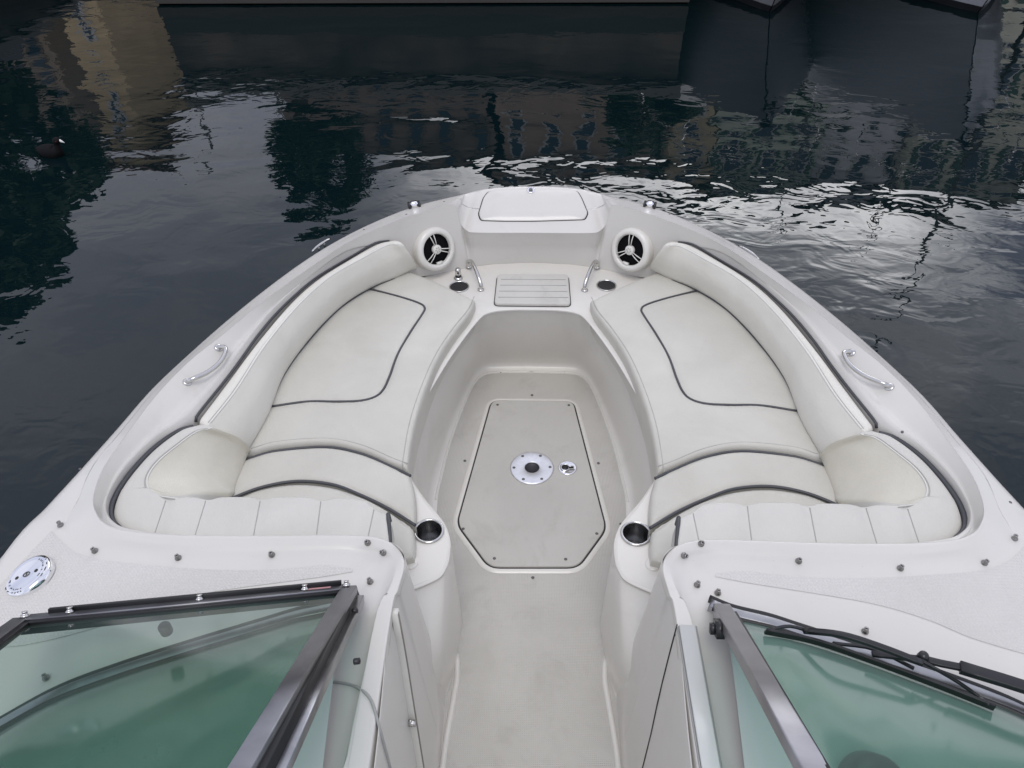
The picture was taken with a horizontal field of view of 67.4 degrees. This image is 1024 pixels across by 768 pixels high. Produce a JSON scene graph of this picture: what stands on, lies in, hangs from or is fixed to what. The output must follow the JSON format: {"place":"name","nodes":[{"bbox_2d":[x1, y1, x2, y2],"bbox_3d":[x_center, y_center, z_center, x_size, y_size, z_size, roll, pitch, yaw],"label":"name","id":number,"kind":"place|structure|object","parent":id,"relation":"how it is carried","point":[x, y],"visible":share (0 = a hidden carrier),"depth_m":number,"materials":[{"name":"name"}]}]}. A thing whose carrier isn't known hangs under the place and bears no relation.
{"place":"outdoors","nodes":[
{"label":"outdoors","id":0,"kind":"place"},
{"bbox_2d":[0,0,1023,557],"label":"water","id":1,"kind":"structure","parent":0,"point":[856,166],"depth_m":5.68,"materials":[{"name":"black liquid"}]},
{"bbox_2d":[35,137,64,157],"bbox_3d":[-3.424,-1.754,5.707,0.277,0.178,0.114,8,42,10],"label":"coot","id":2,"kind":"object","parent":1,"relation":"on","point":[55,150],"visible":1,"depth_m":5.68,"materials":[{"name":"black"}]},
{"bbox_2d":[155,0,689,3],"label":"quay wall","id":3,"kind":"structure","parent":1,"relation":"in","point":[337,1],"depth_m":8.66,"materials":[{"name":"concrete"}]},
{"bbox_2d":[0,186,1023,767],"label":"motorboat","id":4,"kind":"object","parent":1,"relation":"on","point":[530,476],"visible":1,"depth_m":2.13,"materials":[{"name":"grey plastic"}]},
{"bbox_2d":[0,580,356,767],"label":"windshield door","id":5,"kind":"structure","parent":4,"relation":"in","point":[251,753],"depth_m":1.54,"materials":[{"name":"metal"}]},
{"bbox_2d":[391,608,424,767],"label":"console door","id":6,"kind":"structure","parent":4,"relation":"in","point":[396,619],"depth_m":1.74,"materials":[{"name":"grey plastic"}]},
{"bbox_2d":[642,624,721,767],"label":"locker door","id":7,"kind":"structure","parent":4,"relation":"in","point":[708,754],"depth_m":1.50,"materials":[{"name":"white plastic"}]},
{"bbox_2d":[738,0,783,10],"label":"moored boat","id":8,"kind":"object","parent":1,"relation":"on","point":[765,5],"visible":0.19,"depth_m":8.40,"materials":[{"name":"grey"}]},
{"bbox_2d":[929,0,990,11],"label":"moored boat","id":9,"kind":"object","parent":1,"relation":"on","point":[973,5],"visible":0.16,"depth_m":8.32,"materials":[{"name":"grey"}]}
]}

